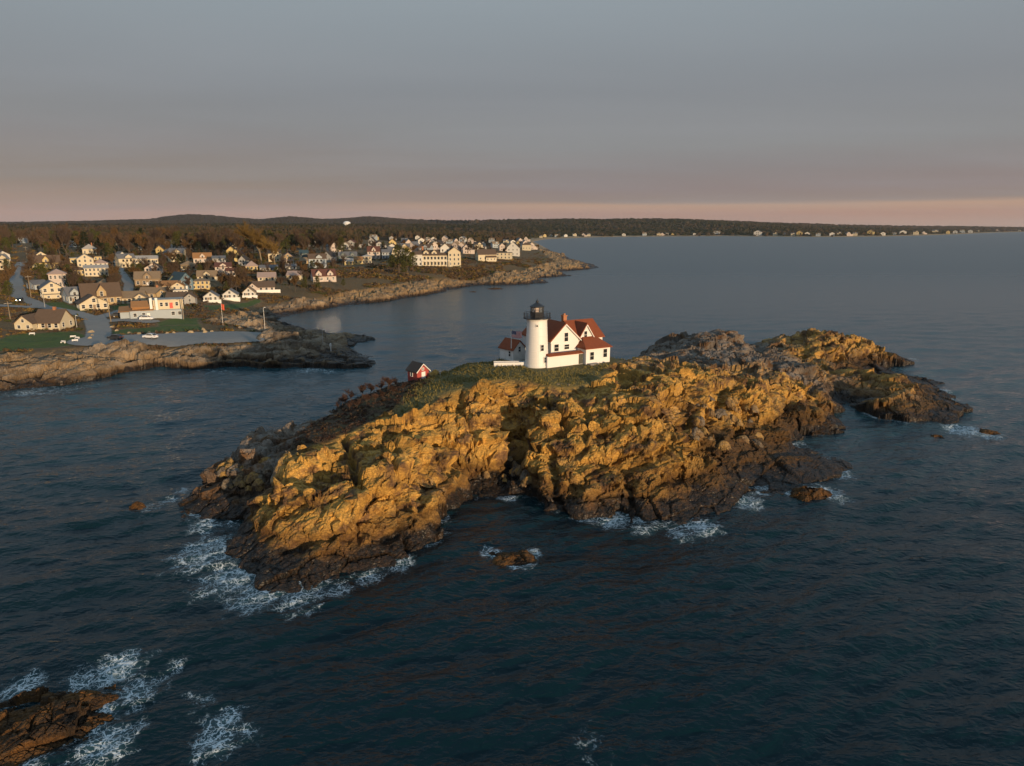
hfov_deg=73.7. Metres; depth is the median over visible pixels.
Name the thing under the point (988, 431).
sea rock
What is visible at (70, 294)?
house
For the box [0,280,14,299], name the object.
pine tree
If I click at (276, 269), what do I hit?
pine tree
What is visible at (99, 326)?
road
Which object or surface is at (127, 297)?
house
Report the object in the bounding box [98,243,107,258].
spruce tree
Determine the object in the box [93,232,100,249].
pine tree
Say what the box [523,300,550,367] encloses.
lighthouse
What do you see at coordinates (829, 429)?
sea rock
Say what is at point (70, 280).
bare tree
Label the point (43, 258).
house
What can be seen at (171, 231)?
bare tree
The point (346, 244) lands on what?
house
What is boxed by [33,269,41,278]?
bare tree
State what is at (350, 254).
house
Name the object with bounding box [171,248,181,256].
bare tree
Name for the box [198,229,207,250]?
bare tree
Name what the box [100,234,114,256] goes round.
oak tree
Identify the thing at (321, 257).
house
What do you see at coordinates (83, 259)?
house
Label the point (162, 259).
bare tree
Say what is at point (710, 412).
boulder
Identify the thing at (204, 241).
bare tree
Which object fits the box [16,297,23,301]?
moving car
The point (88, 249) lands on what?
house
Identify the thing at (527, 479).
boulder
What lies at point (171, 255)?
oak tree
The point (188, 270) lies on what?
bare tree
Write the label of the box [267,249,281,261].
house
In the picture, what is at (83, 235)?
spruce tree
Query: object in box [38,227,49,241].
bare tree
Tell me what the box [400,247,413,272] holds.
pine tree
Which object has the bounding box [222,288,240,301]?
house
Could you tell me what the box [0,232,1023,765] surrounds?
sea
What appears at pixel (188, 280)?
bare tree
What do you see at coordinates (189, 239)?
oak tree
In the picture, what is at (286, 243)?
pine tree
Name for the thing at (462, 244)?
house
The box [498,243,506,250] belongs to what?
house
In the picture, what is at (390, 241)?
house
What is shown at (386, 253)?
house
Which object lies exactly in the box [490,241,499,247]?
house
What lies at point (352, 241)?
house
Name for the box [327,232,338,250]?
bare tree
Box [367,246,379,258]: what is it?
house
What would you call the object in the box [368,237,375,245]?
house
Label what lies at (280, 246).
pine tree
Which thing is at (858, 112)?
sky
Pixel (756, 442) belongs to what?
boulder
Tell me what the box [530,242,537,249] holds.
house
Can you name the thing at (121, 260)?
house
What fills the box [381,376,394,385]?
bare shrub
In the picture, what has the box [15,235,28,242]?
house
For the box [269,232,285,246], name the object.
bare tree
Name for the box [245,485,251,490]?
boulder
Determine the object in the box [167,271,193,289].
house
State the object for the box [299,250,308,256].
house
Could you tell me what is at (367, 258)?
house
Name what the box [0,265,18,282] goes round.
oak tree
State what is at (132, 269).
oak tree
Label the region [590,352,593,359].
window
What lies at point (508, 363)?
boardwalk wall
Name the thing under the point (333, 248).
house
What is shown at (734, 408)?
boulder
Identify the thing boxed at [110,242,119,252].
pine tree
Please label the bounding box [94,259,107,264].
house
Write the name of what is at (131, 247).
bare tree
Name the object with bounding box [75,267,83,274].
house
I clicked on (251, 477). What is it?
boulder
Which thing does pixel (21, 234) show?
bare tree
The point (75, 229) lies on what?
bare tree
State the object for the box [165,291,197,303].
house
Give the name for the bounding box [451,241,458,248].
house
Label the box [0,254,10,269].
house
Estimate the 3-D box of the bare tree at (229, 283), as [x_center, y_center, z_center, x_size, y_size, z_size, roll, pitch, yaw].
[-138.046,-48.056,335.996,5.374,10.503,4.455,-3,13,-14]
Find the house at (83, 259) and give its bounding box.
[76,254,93,267]
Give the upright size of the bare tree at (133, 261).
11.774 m
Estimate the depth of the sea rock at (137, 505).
98.63 m
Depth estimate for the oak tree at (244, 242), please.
576.59 m
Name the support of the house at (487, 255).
on the mainland ground at (49, 359)
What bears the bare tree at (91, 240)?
on the mainland ground at (49, 359)
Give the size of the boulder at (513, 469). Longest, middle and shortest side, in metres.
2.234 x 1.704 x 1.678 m
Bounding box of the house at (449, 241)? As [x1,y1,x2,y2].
[446,239,452,243]
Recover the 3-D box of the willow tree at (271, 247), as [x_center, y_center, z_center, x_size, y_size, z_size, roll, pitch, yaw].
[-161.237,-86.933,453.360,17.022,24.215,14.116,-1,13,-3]
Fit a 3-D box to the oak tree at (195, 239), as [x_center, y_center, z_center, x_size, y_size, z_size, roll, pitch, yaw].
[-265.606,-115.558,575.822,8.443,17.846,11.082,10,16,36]
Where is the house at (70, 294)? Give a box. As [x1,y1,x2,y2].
[61,286,80,302]
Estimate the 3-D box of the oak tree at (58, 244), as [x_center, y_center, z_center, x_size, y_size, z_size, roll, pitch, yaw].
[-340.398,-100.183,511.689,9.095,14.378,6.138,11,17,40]
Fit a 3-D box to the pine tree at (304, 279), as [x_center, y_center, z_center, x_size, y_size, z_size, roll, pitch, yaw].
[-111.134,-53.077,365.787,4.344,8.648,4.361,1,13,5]
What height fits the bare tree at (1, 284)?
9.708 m
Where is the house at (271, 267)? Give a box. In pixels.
[259,265,277,270]
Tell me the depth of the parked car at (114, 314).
250.38 m
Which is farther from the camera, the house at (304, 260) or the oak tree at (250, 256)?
the house at (304, 260)
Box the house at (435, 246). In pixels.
[429,241,439,249]
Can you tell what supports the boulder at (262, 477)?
on the boulder at (258, 487)
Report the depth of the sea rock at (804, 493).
102.69 m
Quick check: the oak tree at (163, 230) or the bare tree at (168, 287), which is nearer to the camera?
the bare tree at (168, 287)
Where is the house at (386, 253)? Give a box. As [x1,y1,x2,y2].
[381,249,391,258]
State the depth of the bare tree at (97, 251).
500.75 m
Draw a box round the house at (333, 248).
[326,242,342,252]
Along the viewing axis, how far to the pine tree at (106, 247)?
510.99 m
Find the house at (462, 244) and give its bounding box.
[457,242,465,251]
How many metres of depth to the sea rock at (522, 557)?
83.70 m
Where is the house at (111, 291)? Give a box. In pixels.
[78,282,122,303]
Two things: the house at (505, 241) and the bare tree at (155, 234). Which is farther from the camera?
the house at (505, 241)
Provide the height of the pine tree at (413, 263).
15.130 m
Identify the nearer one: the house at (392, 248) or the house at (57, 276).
the house at (57, 276)
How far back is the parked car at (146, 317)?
244.24 m
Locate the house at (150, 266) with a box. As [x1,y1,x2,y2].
[143,262,162,273]
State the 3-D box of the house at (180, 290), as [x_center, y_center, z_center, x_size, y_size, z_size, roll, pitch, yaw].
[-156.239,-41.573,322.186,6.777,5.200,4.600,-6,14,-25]
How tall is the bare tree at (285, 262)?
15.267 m
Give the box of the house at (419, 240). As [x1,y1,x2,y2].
[417,238,423,243]
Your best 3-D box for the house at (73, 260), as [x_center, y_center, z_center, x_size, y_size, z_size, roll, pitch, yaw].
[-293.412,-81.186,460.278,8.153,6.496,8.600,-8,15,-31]
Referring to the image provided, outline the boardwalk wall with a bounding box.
[494,361,524,366]
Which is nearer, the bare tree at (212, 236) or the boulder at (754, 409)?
the boulder at (754, 409)
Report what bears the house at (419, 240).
on the mainland ground at (49, 359)
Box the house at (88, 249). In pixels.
[81,243,96,253]
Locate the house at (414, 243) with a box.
[410,241,418,251]
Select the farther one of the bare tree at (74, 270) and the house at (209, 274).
the house at (209, 274)
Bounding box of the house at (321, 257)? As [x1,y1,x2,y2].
[307,253,326,267]
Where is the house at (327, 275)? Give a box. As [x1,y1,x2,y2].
[310,269,336,281]
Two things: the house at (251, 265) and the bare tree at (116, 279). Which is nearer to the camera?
the bare tree at (116, 279)
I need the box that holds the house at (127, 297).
[119,291,148,303]
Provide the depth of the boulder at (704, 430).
111.46 m
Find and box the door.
[579,354,582,363]
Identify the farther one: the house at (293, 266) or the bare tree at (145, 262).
the house at (293, 266)
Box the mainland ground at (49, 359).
[0,240,598,390]
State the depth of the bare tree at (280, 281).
366.64 m
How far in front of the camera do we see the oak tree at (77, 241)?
567.11 m
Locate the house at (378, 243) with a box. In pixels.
[374,241,386,247]
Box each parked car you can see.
[107,334,123,339]
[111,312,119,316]
[139,315,153,319]
[142,333,157,338]
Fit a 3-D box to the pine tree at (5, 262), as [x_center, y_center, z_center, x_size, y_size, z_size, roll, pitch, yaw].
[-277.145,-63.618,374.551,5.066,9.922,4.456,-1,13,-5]
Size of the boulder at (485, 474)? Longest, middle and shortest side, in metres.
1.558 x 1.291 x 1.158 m
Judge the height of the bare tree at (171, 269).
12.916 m
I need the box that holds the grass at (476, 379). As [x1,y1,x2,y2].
[398,357,624,416]
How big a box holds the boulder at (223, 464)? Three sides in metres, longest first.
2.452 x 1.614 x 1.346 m
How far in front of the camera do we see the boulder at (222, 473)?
101.97 m
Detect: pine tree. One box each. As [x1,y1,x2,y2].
[0,237,11,252]
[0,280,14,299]
[1,258,10,268]
[10,231,16,247]
[33,262,41,274]
[36,264,48,279]
[41,242,50,254]
[48,230,55,241]
[64,274,71,286]
[71,230,80,250]
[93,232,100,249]
[104,242,112,257]
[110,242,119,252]
[133,242,141,251]
[136,263,143,270]
[170,231,181,246]
[208,241,214,255]
[273,266,279,275]
[276,238,284,252]
[283,237,290,252]
[289,234,294,242]
[300,276,307,286]
[308,260,315,269]
[312,275,320,291]
[336,237,345,251]
[387,254,395,271]
[389,243,404,272]
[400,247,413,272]
[400,261,407,271]
[410,252,417,271]
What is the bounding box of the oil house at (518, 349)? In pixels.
[498,337,525,360]
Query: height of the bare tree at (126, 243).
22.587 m
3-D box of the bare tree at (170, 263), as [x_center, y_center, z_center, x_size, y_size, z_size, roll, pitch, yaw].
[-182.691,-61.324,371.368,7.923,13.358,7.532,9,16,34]
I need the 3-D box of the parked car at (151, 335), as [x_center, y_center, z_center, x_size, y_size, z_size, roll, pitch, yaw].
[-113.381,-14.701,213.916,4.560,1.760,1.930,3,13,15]
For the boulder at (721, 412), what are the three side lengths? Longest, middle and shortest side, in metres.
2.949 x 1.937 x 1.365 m
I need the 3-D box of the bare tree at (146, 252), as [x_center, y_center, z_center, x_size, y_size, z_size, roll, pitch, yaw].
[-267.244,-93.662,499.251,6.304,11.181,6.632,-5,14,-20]
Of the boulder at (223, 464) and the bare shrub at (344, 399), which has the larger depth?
the bare shrub at (344, 399)
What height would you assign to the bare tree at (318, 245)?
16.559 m
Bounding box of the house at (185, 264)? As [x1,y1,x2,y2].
[180,261,196,270]
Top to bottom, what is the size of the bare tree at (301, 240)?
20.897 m
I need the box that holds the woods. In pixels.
[0,214,1023,245]
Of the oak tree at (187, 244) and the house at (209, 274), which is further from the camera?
the oak tree at (187, 244)
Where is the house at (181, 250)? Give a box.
[168,248,187,261]
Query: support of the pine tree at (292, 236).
on the mainland ground at (49, 359)
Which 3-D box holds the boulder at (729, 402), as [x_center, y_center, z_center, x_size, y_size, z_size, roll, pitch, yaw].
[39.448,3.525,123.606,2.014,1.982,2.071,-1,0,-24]
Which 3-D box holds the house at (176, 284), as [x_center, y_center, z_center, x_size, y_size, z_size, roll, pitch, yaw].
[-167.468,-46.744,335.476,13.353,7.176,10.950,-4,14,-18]
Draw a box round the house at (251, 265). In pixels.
[245,261,257,269]
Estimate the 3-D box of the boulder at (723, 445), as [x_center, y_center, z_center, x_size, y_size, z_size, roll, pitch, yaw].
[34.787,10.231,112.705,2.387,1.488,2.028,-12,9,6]
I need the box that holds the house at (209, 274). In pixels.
[196,270,217,280]
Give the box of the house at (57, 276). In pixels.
[47,269,66,287]
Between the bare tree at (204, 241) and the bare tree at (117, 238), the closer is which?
the bare tree at (117, 238)
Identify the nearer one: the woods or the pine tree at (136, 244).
the pine tree at (136, 244)
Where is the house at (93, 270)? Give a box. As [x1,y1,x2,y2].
[83,265,108,275]
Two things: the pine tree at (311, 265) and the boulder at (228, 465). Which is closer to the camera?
the boulder at (228, 465)
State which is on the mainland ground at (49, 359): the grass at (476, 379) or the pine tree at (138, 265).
the pine tree at (138, 265)
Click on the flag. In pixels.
(515, 334)
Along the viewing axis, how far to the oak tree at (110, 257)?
435.27 m
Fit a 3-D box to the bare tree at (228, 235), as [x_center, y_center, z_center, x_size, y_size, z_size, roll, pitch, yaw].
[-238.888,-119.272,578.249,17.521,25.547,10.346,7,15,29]
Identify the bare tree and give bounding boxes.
[0,224,11,238]
[0,279,11,293]
[16,229,24,245]
[19,259,31,268]
[25,252,38,268]
[30,229,36,246]
[30,229,42,251]
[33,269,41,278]
[36,235,45,248]
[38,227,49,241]
[48,256,60,269]
[49,234,60,254]
[57,227,71,257]
[58,260,71,268]
[61,222,71,236]
[65,272,77,285]
[68,225,80,247]
[69,264,81,278]
[88,233,95,243]
[93,245,104,255]
[105,273,121,281]
[114,231,123,248]
[118,233,130,251]
[123,242,133,252]
[125,258,136,275]
[140,257,148,266]
[142,248,149,254]
[144,235,155,254]
[148,228,161,247]
[157,251,167,270]
[165,282,174,291]
[166,261,178,273]
[167,225,177,247]
[167,259,179,271]
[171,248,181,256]
[183,275,190,288]
[184,247,192,260]
[185,265,192,275]
[197,236,209,251]
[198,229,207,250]
[203,258,210,269]
[208,228,222,255]
[222,228,234,247]
[227,276,236,288]
[232,265,247,285]
[233,235,244,251]
[242,274,248,287]
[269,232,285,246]
[278,276,282,288]
[279,256,292,269]
[292,226,300,239]
[297,234,310,249]
[297,268,308,287]
[303,235,310,250]
[313,229,329,250]
[313,238,322,252]
[325,233,335,248]
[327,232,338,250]
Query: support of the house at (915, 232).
on the hills
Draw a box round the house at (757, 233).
[754,230,761,235]
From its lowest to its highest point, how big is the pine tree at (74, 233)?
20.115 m
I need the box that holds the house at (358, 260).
[353,256,362,264]
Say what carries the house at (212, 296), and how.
on the mainland ground at (49, 359)
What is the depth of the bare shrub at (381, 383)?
120.34 m
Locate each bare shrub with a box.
[338,394,348,404]
[343,388,356,401]
[353,398,361,405]
[358,384,366,393]
[362,393,370,400]
[364,382,374,392]
[375,380,385,388]
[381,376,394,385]
[387,384,395,392]
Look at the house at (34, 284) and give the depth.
316.68 m
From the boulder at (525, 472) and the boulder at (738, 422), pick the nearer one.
the boulder at (525, 472)
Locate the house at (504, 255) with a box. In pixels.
[496,252,512,259]
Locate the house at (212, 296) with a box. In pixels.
[203,290,221,302]
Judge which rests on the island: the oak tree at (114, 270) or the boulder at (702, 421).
the boulder at (702, 421)
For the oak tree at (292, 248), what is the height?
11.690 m
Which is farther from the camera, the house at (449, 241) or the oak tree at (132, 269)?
the house at (449, 241)
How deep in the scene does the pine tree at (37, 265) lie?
360.43 m
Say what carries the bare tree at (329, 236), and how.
on the mainland ground at (49, 359)
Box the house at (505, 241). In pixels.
[503,239,508,244]
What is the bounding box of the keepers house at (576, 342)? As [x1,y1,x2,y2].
[522,313,612,367]
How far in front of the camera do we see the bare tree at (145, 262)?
406.53 m
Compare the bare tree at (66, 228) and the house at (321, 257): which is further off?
the bare tree at (66, 228)
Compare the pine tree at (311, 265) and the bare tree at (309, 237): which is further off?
the bare tree at (309, 237)
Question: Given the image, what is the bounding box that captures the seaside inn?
[411,243,460,266]
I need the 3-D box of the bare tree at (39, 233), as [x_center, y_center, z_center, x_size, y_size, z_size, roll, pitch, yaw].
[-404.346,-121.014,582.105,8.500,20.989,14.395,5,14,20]
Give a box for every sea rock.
[0,684,120,765]
[59,689,118,707]
[129,501,145,509]
[489,549,537,565]
[789,486,831,500]
[820,419,843,434]
[979,428,1000,434]
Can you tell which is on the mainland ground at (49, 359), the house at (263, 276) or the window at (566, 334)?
the house at (263, 276)
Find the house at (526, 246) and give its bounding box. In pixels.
[522,242,530,250]
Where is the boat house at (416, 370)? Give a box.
[406,361,430,380]
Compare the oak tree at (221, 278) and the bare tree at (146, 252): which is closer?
the oak tree at (221, 278)
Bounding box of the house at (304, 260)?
[299,257,307,263]
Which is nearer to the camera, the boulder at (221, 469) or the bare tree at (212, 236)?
the boulder at (221, 469)
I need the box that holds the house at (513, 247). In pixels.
[507,241,519,255]
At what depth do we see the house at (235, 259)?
510.57 m
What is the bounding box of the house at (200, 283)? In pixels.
[193,278,210,289]
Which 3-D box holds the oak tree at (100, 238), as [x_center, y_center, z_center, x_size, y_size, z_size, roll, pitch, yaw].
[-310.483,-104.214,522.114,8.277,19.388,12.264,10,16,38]
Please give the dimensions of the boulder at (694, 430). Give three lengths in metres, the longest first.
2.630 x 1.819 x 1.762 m
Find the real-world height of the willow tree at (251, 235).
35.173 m
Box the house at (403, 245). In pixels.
[397,243,409,247]
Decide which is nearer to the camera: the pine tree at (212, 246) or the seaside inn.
the seaside inn
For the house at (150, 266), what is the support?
on the mainland ground at (49, 359)
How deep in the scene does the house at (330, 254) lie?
542.63 m
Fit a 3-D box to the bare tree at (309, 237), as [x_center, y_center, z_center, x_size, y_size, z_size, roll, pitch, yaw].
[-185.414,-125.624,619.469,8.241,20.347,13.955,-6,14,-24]
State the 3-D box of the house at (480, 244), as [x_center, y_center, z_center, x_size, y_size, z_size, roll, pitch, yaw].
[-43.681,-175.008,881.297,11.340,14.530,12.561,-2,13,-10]
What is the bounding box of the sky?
[0,0,1023,226]
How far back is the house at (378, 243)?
810.18 m
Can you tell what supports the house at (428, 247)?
on the mainland ground at (49, 359)
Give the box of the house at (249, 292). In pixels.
[242,286,257,298]
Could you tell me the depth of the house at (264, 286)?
353.44 m
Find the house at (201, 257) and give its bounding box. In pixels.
[192,252,211,263]
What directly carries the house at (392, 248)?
on the mainland ground at (49, 359)
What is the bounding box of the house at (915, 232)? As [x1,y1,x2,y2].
[913,230,918,234]
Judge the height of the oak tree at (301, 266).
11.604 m
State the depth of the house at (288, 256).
504.67 m
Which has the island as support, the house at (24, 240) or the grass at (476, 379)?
the grass at (476, 379)
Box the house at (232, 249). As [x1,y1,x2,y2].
[226,246,238,256]
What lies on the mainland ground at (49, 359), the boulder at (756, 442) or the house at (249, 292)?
the house at (249, 292)
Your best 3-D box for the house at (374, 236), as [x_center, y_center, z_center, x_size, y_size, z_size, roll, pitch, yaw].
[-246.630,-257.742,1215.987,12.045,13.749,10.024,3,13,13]
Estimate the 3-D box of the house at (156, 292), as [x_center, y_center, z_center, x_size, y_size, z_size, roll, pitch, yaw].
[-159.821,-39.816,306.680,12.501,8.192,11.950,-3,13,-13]
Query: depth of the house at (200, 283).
344.82 m
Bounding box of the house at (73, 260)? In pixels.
[69,257,77,263]
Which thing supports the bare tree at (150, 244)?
on the mainland ground at (49, 359)
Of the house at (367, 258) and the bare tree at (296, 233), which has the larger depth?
the bare tree at (296, 233)
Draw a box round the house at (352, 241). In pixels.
[347,239,362,247]
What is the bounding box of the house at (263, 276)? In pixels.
[257,272,276,280]
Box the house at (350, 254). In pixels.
[338,251,356,260]
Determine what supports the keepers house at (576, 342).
on the island
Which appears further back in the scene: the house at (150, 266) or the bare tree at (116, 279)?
the house at (150, 266)
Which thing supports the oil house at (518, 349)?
on the island
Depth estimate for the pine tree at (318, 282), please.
363.70 m
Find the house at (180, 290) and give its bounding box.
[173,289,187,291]
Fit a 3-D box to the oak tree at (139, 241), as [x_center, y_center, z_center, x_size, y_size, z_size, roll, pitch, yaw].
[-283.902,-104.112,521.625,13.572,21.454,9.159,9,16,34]
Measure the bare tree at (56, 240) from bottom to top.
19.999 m
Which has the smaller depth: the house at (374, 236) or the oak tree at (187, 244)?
the oak tree at (187, 244)
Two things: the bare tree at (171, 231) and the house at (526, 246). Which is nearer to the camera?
the bare tree at (171, 231)
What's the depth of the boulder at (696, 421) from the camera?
113.17 m
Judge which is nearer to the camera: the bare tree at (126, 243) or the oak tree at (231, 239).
the bare tree at (126, 243)
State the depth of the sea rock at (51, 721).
55.39 m
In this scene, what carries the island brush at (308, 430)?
on the island
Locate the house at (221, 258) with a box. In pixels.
[211,255,225,261]
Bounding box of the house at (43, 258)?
[31,255,62,268]
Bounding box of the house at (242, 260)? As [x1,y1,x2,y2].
[237,255,249,265]
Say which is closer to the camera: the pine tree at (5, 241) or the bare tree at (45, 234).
the pine tree at (5, 241)
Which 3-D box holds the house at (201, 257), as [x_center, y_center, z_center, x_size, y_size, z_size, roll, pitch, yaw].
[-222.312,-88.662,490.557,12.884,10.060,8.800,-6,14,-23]
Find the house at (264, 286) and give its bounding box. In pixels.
[247,281,280,292]
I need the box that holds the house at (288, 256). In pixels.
[284,253,293,263]
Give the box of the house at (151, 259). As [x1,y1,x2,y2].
[135,255,157,263]
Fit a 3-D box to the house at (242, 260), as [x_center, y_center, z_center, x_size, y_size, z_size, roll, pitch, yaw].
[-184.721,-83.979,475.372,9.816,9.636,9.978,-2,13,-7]
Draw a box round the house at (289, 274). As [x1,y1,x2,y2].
[286,271,304,279]
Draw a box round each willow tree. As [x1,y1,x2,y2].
[232,220,268,264]
[257,236,281,264]
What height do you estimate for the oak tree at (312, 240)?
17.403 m
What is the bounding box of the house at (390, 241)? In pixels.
[387,239,396,244]
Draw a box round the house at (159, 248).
[155,245,165,254]
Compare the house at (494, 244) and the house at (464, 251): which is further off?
the house at (494, 244)
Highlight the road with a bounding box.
[0,260,263,346]
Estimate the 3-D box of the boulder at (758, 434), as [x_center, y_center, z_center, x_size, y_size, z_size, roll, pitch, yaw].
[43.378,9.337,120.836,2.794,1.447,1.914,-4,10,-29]
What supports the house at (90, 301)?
on the mainland ground at (49, 359)
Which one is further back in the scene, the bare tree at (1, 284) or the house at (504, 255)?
the house at (504, 255)
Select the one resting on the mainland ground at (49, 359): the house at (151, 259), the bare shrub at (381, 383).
the house at (151, 259)
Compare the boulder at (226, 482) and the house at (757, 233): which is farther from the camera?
the house at (757, 233)
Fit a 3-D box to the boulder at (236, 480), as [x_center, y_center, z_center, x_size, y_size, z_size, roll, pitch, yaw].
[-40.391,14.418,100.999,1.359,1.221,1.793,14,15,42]
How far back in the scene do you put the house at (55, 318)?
223.48 m
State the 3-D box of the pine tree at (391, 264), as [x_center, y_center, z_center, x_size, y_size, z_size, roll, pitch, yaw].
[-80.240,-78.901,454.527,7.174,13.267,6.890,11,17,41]
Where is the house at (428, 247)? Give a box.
[418,244,433,249]
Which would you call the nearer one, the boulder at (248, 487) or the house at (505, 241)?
the boulder at (248, 487)
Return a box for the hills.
[195,219,1023,248]
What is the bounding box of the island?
[178,328,972,592]
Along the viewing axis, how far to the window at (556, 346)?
131.77 m
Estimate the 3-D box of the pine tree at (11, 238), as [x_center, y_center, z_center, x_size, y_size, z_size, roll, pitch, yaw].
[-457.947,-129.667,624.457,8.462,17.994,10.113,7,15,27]
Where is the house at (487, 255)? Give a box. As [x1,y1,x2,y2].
[475,249,496,261]
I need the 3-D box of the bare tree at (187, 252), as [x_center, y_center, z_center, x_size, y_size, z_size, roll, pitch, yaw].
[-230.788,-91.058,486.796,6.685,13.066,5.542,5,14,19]
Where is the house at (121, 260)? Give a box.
[114,253,135,267]
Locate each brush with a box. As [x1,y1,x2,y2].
[0,245,552,351]
[289,376,431,449]
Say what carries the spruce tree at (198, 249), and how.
on the mainland ground at (49, 359)
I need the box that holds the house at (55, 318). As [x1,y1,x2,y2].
[12,307,75,330]
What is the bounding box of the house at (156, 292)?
[139,285,169,297]
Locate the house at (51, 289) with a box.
[38,280,61,298]
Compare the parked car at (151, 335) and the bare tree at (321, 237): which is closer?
the parked car at (151, 335)
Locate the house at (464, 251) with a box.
[462,244,474,253]
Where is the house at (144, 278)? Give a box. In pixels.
[133,271,161,285]
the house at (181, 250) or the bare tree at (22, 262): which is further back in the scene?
the house at (181, 250)
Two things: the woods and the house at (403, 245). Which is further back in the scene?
the woods
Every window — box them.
[554,344,558,351]
[564,332,568,341]
[564,344,569,349]
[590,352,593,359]
[603,348,607,357]
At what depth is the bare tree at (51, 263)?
372.37 m
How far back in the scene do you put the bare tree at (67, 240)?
495.90 m
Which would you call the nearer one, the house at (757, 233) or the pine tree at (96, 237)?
the pine tree at (96, 237)
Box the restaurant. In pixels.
[118,297,183,318]
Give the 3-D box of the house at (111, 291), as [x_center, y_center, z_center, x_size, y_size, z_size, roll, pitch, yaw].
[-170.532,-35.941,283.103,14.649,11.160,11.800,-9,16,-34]
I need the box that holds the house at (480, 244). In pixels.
[473,242,482,248]
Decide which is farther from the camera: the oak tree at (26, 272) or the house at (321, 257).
the house at (321, 257)
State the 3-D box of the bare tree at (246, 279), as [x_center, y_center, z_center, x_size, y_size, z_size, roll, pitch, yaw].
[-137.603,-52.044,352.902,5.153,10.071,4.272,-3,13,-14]
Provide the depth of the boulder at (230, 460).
103.68 m
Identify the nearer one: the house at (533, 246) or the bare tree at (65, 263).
the bare tree at (65, 263)
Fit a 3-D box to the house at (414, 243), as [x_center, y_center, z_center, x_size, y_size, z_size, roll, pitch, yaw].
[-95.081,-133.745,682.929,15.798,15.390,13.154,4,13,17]
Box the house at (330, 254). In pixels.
[325,251,336,261]
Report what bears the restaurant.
on the mainland ground at (49, 359)
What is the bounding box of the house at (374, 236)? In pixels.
[369,234,377,239]
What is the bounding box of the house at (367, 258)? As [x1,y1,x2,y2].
[363,254,371,263]
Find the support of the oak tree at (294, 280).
on the mainland ground at (49, 359)
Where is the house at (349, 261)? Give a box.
[344,258,353,264]
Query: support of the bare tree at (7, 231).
on the mainland ground at (49, 359)
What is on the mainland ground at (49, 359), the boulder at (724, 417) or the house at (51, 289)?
the house at (51, 289)
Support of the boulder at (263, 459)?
on the island
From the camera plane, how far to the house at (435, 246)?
750.58 m
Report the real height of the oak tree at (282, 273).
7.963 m
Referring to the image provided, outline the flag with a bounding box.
[512,331,521,337]
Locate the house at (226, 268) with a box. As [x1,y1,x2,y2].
[214,262,235,275]
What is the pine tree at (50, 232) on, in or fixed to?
on the mainland ground at (49, 359)
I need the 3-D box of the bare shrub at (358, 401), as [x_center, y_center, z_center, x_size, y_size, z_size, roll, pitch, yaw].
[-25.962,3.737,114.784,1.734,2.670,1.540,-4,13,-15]
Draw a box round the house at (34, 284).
[25,279,45,289]
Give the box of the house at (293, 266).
[285,264,296,269]
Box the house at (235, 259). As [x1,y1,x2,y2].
[234,250,244,261]
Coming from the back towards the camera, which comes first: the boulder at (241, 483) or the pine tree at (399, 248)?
the pine tree at (399, 248)
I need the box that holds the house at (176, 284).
[154,280,184,289]
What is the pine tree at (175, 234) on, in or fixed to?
on the mainland ground at (49, 359)
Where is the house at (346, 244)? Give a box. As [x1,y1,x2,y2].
[341,242,351,249]
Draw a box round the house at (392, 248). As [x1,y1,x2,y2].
[386,247,398,256]
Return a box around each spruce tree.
[78,231,90,248]
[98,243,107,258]
[195,241,203,252]
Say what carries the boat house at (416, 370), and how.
on the island
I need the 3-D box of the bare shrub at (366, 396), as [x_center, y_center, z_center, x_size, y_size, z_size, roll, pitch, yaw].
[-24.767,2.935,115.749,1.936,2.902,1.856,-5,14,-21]
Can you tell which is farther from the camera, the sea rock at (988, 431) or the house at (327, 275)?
the house at (327, 275)
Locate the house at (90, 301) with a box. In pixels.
[75,294,109,310]
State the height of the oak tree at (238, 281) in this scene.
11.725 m
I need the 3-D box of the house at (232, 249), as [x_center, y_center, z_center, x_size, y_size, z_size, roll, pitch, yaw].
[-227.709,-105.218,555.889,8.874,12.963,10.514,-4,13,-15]
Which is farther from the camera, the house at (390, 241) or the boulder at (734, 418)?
the house at (390, 241)
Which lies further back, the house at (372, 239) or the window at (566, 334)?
the house at (372, 239)
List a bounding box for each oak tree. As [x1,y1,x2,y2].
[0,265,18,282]
[20,268,34,284]
[52,240,60,253]
[73,232,81,252]
[97,235,114,247]
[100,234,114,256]
[107,266,118,274]
[108,253,114,264]
[110,227,118,248]
[128,265,141,271]
[132,233,147,248]
[151,227,165,241]
[156,237,170,248]
[164,251,174,259]
[182,235,193,242]
[182,240,191,249]
[191,236,200,251]
[215,245,222,251]
[217,272,228,289]
[225,273,240,290]
[227,237,242,248]
[237,236,246,249]
[245,252,253,258]
[279,269,285,276]
[290,244,296,255]
[290,274,299,291]
[296,260,307,270]
[310,237,317,252]
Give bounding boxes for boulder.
[216,462,225,471]
[217,467,226,477]
[219,471,226,477]
[221,478,233,489]
[225,463,233,470]
[226,458,234,463]
[232,477,242,485]
[238,480,246,486]
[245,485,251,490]
[246,472,259,483]
[251,478,264,490]
[257,474,265,481]
[258,457,270,463]
[260,463,272,473]
[481,470,489,478]
[511,464,519,476]
[520,469,528,480]
[520,476,532,483]
[689,427,699,440]
[690,429,703,437]
[691,416,704,426]
[693,417,700,425]
[700,427,708,434]
[705,408,715,417]
[714,408,727,417]
[716,440,730,450]
[719,410,731,421]
[724,397,735,407]
[728,406,737,411]
[731,414,736,421]
[733,418,743,427]
[748,403,759,415]
[753,432,764,439]
[753,439,763,448]

